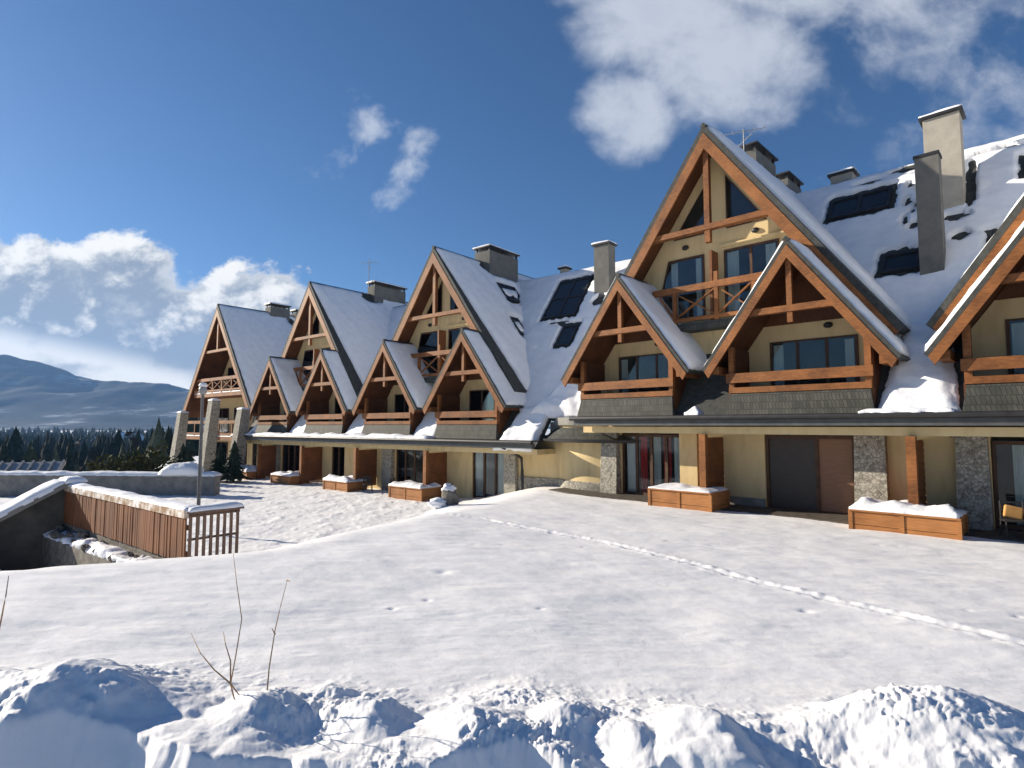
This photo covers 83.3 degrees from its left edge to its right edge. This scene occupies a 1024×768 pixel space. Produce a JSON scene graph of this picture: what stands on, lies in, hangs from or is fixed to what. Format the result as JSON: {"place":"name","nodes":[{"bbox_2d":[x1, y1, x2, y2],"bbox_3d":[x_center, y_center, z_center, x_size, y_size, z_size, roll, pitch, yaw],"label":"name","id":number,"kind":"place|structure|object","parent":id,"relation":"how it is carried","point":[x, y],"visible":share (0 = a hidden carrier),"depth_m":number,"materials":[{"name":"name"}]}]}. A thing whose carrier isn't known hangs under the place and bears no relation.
{"place":"outdoors","nodes":[
{"label":"outdoors","id":0,"kind":"place"},
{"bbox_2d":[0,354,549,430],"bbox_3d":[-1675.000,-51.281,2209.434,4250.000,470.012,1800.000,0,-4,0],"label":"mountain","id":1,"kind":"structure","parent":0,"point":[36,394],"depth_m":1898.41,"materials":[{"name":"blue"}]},
{"bbox_2d":[0,429,1023,767],"bbox_3d":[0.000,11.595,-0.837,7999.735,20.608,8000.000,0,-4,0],"label":"snow ground","id":2,"kind":"structure","parent":0,"point":[538,627],"depth_m":4.77,"materials":[{"name":"white snow"}]},
{"bbox_2d":[0,576,8,626],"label":"dry weed","id":3,"kind":"object","parent":2,"relation":"on","point":[4,603],"visible":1,"depth_m":3.77,"materials":[{"name":"brown plant"}]},
{"bbox_2d":[0,460,65,470],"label":"shed","id":4,"kind":"structure","parent":2,"relation":"on","point":[53,465],"depth_m":35.57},
{"bbox_2d":[0,476,87,570],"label":"ramp wing wall","id":5,"kind":"structure","parent":2,"relation":"on","point":[28,519],"depth_m":16.70,"materials":[{"name":"concrete"}]},
{"bbox_2d":[0,397,204,471],"bbox_3d":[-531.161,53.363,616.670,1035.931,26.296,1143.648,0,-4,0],"label":"forest","id":6,"kind":"object","parent":2,"relation":"on","point":[75,450],"visible":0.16,"depth_m":109.49,"materials":[{"name":"green plant"}]},
{"bbox_2d":[0,470,221,497],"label":"wall","id":7,"kind":"structure","parent":2,"relation":"on","point":[17,483],"depth_m":30.80,"materials":[{"name":"grey concrete"}]},
{"bbox_2d":[158,462,203,474],"bbox_3d":[-17.587,4.501,30.865,2.463,0.668,1.088,0,-4,0],"label":"snow heap","id":8,"kind":"object","parent":7,"relation":"on","point":[186,468],"visible":0.92,"depth_m":30.43,"materials":[{"name":"white snow"}]},
{"bbox_2d":[79,446,151,471],"bbox_3d":[-23.374,5.400,33.918,4.882,3.539,2.942,0,-4,0],"label":"evergreen shrub","id":9,"kind":"object","parent":2,"relation":"on","point":[96,465],"visible":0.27,"depth_m":33.67,"materials":[{"name":"green plant"}]},
{"bbox_2d":[39,523,192,567],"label":"retaining wall","id":10,"kind":"structure","parent":2,"relation":"on","point":[67,545],"depth_m":15.09,"materials":[{"name":"grey concrete"}]},
{"bbox_2d":[63,482,201,557],"bbox_3d":[-10.164,3.392,14.993,8.593,1.193,0.460,-3,-5,38],"label":"board fence","id":11,"kind":"object","parent":10,"relation":"on","point":[156,525],"visible":0.96,"depth_m":14.07,"materials":[{"name":"brown wood"}]},
{"bbox_2d":[122,439,174,471],"bbox_3d":[-21.496,5.259,34.479,3.392,3.902,2.910,3,-5,-39],"label":"evergreen shrub","id":12,"kind":"object","parent":2,"relation":"on","point":[148,463],"visible":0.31,"depth_m":34.38,"materials":[{"name":"green plant"}]},
{"bbox_2d":[172,443,186,462],"bbox_3d":[-21.319,5.346,37.229,2.000,3.100,1.908,0,-4,0],"label":"young spruce","id":13,"kind":"object","parent":2,"relation":"on","point":[182,453],"visible":0.16,"depth_m":37.11,"materials":[{"name":"green plant"}]},
{"bbox_2d":[180,447,195,461],"bbox_3d":[-20.429,5.383,36.354,1.868,2.900,1.821,0,-4,0],"label":"young spruce","id":14,"kind":"object","parent":2,"relation":"on","point":[188,456],"visible":0.12,"depth_m":36.25,"materials":[{"name":"green plant"}]},
{"bbox_2d":[195,382,207,533],"bbox_3d":[-10.750,2.688,19.858,0.300,5.500,0.300,0,-4,0],"label":"lamp post","id":15,"kind":"object","parent":2,"relation":"on","point":[203,389],"visible":0.89,"depth_m":19.87,"materials":[{"name":"metal"}]},
{"bbox_2d":[187,502,243,556],"bbox_3d":[-6.540,3.349,12.647,0.300,1.442,1.160,-3,-5,39],"label":"slatted railing","id":16,"kind":"object","parent":2,"relation":"on","point":[211,510],"visible":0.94,"depth_m":12.61,"materials":[{"name":"wood"}]},
{"bbox_2d":[191,553,241,699],"bbox_3d":[-1.706,1.476,3.407,0.277,0.920,0.649,3,-5,-34],"label":"dry weed","id":17,"kind":"object","parent":2,"relation":"on","point":[230,682],"visible":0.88,"depth_m":3.28,"materials":[{"name":"brown plant"}]},
{"bbox_2d":[206,444,226,479],"bbox_3d":[-19.371,5.468,38.231,1.711,3.000,1.757,-1,-4,16],"label":"young spruce","id":18,"kind":"object","parent":2,"relation":"on","point":[218,461],"visible":0.48,"depth_m":37.98,"materials":[{"name":"green plant"}]},
{"bbox_2d":[220,440,249,481],"bbox_3d":[-18.245,5.279,37.695,1.973,3.300,2.337,-3,-5,32],"label":"young spruce","id":19,"kind":"object","parent":2,"relation":"on","point":[233,472],"visible":0.99,"depth_m":37.44,"materials":[{"name":"green plant"}]},
{"bbox_2d":[240,464,264,479],"bbox_3d":[-18.977,6.310,40.964,3.199,1.214,1.400,-3,-5,39],"label":"planter box","id":20,"kind":"object","parent":2,"relation":"on","point":[251,470],"visible":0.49,"depth_m":39.86,"materials":[{"name":"brown wood"}]},
{"bbox_2d":[267,580,290,689],"bbox_3d":[-1.293,1.513,3.230,0.096,0.770,0.349,3,-5,-33],"label":"dry weed","id":21,"kind":"object","parent":2,"relation":"on","point":[273,640],"visible":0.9,"depth_m":3.34,"materials":[{"name":"brown plant"}]},
{"bbox_2d":[270,471,309,484],"bbox_3d":[-14.334,6.109,37.168,2.399,1.068,1.400,-3,-5,39],"label":"planter box","id":22,"kind":"object","parent":2,"relation":"on","point":[286,478],"visible":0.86,"depth_m":36.47,"materials":[{"name":"brown wood"}]},
{"bbox_2d":[323,474,366,491],"bbox_3d":[-9.691,5.797,33.380,2.399,1.145,1.400,-3,-5,39],"label":"planter box","id":23,"kind":"object","parent":2,"relation":"on","point":[339,483],"visible":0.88,"depth_m":32.78,"materials":[{"name":"brown wood"}]},
{"bbox_2d":[362,476,372,491],"bbox_3d":[-8.091,5.611,32.286,0.519,0.862,0.530,2,-4,-21],"label":"garden chair","id":24,"kind":"object","parent":2,"relation":"on","point":[369,480],"visible":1,"depth_m":32.47,"materials":[{"name":"black metal"}]},
{"bbox_2d":[382,478,394,493],"bbox_3d":[-6.693,5.537,31.270,0.530,0.862,0.519,-1,-4,19],"label":"garden chair","id":25,"kind":"object","parent":2,"relation":"on","point":[391,480],"visible":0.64,"depth_m":31.10,"materials":[{"name":"black metal"}]},
{"bbox_2d":[168,240,647,497],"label":"chalet lodge","id":26,"kind":"structure","parent":2,"relation":"on","point":[453,369],"depth_m":33.07,"materials":[{"name":"beige paint"}]},
{"bbox_2d":[215,442,227,466],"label":"window","id":27,"kind":"structure","parent":26,"relation":"in","point":[224,445],"depth_m":49.49,"materials":[{"name":"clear glass"}]},
{"bbox_2d":[219,408,228,432],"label":"window","id":28,"kind":"structure","parent":26,"relation":"in","point":[224,412],"depth_m":49.84,"materials":[{"name":"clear glass"}]},
{"bbox_2d":[227,367,239,390],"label":"window","id":29,"kind":"structure","parent":26,"relation":"in","point":[231,372],"depth_m":49.47,"materials":[{"name":"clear glass"}]},
{"bbox_2d":[233,408,236,428],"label":"window","id":30,"kind":"structure","parent":26,"relation":"in","point":[235,409],"depth_m":48.63,"materials":[{"name":"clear glass"}]},
{"bbox_2d":[252,444,256,465],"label":"window","id":31,"kind":"structure","parent":26,"relation":"in","point":[254,450],"depth_m":46.14,"materials":[{"name":"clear glass"}]},
{"bbox_2d":[282,445,299,471],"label":"glazed door","id":32,"kind":"structure","parent":26,"relation":"in","point":[291,453],"depth_m":40.32,"materials":[{"name":"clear glass"}]},
{"bbox_2d":[302,350,312,381],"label":"window","id":33,"kind":"structure","parent":26,"relation":"in","point":[308,354],"depth_m":41.12,"materials":[{"name":"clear glass"}]},
{"bbox_2d":[313,315,318,334],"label":"window","id":34,"kind":"structure","parent":26,"relation":"in","point":[316,322],"depth_m":40.71,"materials":[{"name":"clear glass"}]},
{"bbox_2d":[334,398,341,421],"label":"window","id":35,"kind":"structure","parent":26,"relation":"in","point":[338,410],"depth_m":38.25,"materials":[{"name":"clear glass"}]},
{"bbox_2d":[332,447,344,476],"bbox_3d":[-11.002,5.103,36.651,1.400,2.400,0.090,-3,-5,39],"label":"glazed door","id":36,"kind":"structure","parent":26,"relation":"in","point":[338,453],"depth_m":36.68,"materials":[{"name":"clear glass"}]},
{"bbox_2d":[394,394,413,423],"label":"window","id":37,"kind":"structure","parent":26,"relation":"in","point":[401,405],"depth_m":34.16,"materials":[{"name":"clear glass"}]},
{"bbox_2d":[396,449,422,482],"bbox_3d":[-5.701,4.791,32.324,2.300,2.400,0.090,-3,-5,39],"label":"glazed door","id":38,"kind":"structure","parent":26,"relation":"in","point":[409,462],"depth_m":32.38,"materials":[{"name":"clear glass"}]},
{"bbox_2d":[418,331,437,373],"bbox_3d":[-4.966,-1.743,33.265,2.150,2.470,0.060,-3,-5,39],"label":"window","id":39,"kind":"structure","parent":26,"relation":"in","point":[428,341],"depth_m":33.08,"materials":[{"name":"black glass"}]},
{"bbox_2d":[427,281,442,313],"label":"window","id":40,"kind":"structure","parent":26,"relation":"in","point":[430,311],"depth_m":32.80,"materials":[{"name":"black glass"}]},
{"bbox_2d":[450,294,457,309],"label":"window","id":41,"kind":"structure","parent":26,"relation":"in","point":[453,305],"depth_m":32.10,"materials":[{"name":"black glass"}]},
{"bbox_2d":[448,327,469,354],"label":"window","id":42,"kind":"structure","parent":26,"relation":"in","point":[453,334],"depth_m":31.94,"materials":[{"name":"black glass"}]},
{"bbox_2d":[469,390,494,419],"bbox_3d":[-1.219,1.168,29.782,2.680,1.760,0.060,-3,-5,39],"label":"window","id":43,"kind":"structure","parent":26,"relation":"in","point":[479,400],"depth_m":30.08,"materials":[{"name":"black glass"}]},
{"bbox_2d":[473,452,503,497],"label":"glazed door","id":44,"kind":"structure","parent":26,"relation":"in","point":[489,475],"depth_m":29.12,"materials":[{"name":"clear glass"}]},
{"bbox_2d":[388,480,441,501],"bbox_3d":[-4.989,5.507,29.544,2.549,1.071,1.400,-3,-5,39],"label":"planter box","id":45,"kind":"object","parent":2,"relation":"on","point":[411,490],"visible":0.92,"depth_m":28.96,"materials":[{"name":"brown wood"}]},
{"bbox_2d":[427,483,458,507],"bbox_3d":[-2.156,3.540,18.023,0.990,0.891,0.521,1,-4,-13],"label":"boulder","id":46,"kind":"object","parent":2,"relation":"on","point":[450,495],"visible":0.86,"depth_m":17.90,"materials":[{"name":"grey stone"}]},
{"bbox_2d":[542,104,1023,530],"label":"chalet lodge","id":47,"kind":"structure","parent":2,"relation":"on","point":[760,332],"depth_m":19.01,"materials":[{"name":"beige paint"}]},
{"bbox_2d":[618,353,668,392],"bbox_3d":[5.455,-0.307,23.231,2.680,1.760,0.060,-4,-6,44],"label":"window","id":48,"kind":"structure","parent":47,"relation":"in","point":[650,366],"depth_m":23.37,"materials":[{"name":"blue glass"}]},
{"bbox_2d":[622,434,679,495],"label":"glazed door","id":49,"kind":"structure","parent":47,"relation":"in","point":[664,458],"depth_m":22.42,"materials":[{"name":"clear glass"}]},
{"bbox_2d":[661,254,705,318],"bbox_3d":[6.551,-3.665,22.614,2.150,2.470,0.060,-4,-6,44],"label":"window","id":50,"kind":"structure","parent":47,"relation":"in","point":[689,270],"depth_m":22.39,"materials":[{"name":"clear glass"}]},
{"bbox_2d":[674,189,703,240],"bbox_3d":[6.952,-6.726,22.441,1.470,2.050,0.060,-4,-6,44],"label":"window","id":51,"kind":"structure","parent":47,"relation":"in","point":[695,217],"depth_m":22.27,"materials":[{"name":"black glass"}]},
{"bbox_2d":[725,175,765,227],"bbox_3d":[8.484,-6.834,20.950,1.450,2.050,0.060,-4,-6,44],"label":"window","id":52,"kind":"structure","parent":47,"relation":"in","point":[737,204],"depth_m":21.19,"materials":[{"name":"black glass"}]},
{"bbox_2d":[724,238,778,311],"bbox_3d":[8.584,-3.799,20.633,1.970,2.450,0.060,-4,-6,44],"label":"window","id":53,"kind":"structure","parent":47,"relation":"in","point":[751,258],"depth_m":20.85,"materials":[{"name":"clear glass"}]},
{"bbox_2d":[765,435,854,514],"bbox_3d":[9.410,2.844,18.212,2.620,2.450,0.120,-4,-6,44],"label":"terrace door","id":54,"kind":"structure","parent":47,"relation":"in","point":[815,473],"depth_m":18.18,"materials":[{"name":"brown wood"}]},
{"bbox_2d":[770,334,859,385],"bbox_3d":[9.879,-0.618,18.927,2.680,1.760,0.060,-4,-6,44],"label":"window","id":55,"kind":"structure","parent":47,"relation":"in","point":[834,351],"depth_m":18.89,"materials":[{"name":"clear glass"}]},
{"bbox_2d":[991,439,1023,529],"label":"glazed door","id":56,"kind":"structure","parent":47,"relation":"in","point":[1007,455],"depth_m":15.07,"materials":[{"name":"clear glass"}]},
{"bbox_2d":[1005,318,1023,374],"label":"window","id":57,"kind":"structure","parent":47,"relation":"in","point":[1014,328],"depth_m":15.44,"materials":[{"name":"blue glass"}]},
{"bbox_2d":[0,0,1023,426],"label":"sky","id":58,"kind":"structure","parent":0,"point":[163,163],"materials":[{"name":"blue"}]},
{"bbox_2d":[548,487,1023,542],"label":"terrace paving","id":59,"kind":"structure","parent":0,"point":[1015,536],"depth_m":17.58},
{"bbox_2d":[648,483,729,511],"bbox_3d":[5.889,3.849,19.244,2.259,0.995,1.400,-4,-6,44],"label":"planter box","id":60,"kind":"object","parent":59,"relation":"on","point":[709,499],"visible":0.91,"depth_m":18.73,"materials":[{"name":"brown wood"}]},
{"bbox_2d":[848,496,968,539],"bbox_3d":[10.225,3.511,14.922,2.399,1.046,1.250,-4,-6,44],"label":"planter box","id":61,"kind":"object","parent":59,"relation":"on","point":[948,520],"visible":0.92,"depth_m":14.47,"materials":[{"name":"brown wood"}]},
{"bbox_2d":[998,501,1023,537],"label":"garden chair","id":62,"kind":"object","parent":59,"relation":"on","point":[1005,520],"visible":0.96,"depth_m":14.05,"materials":[{"name":"black metal"}]},
{"bbox_2d":[1003,505,1023,519],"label":"cushion","id":63,"kind":"object","parent":62,"relation":"on","point":[1010,511],"visible":0.97,"depth_m":13.96,"materials":[{"name":"yellow fabric"}]}
]}

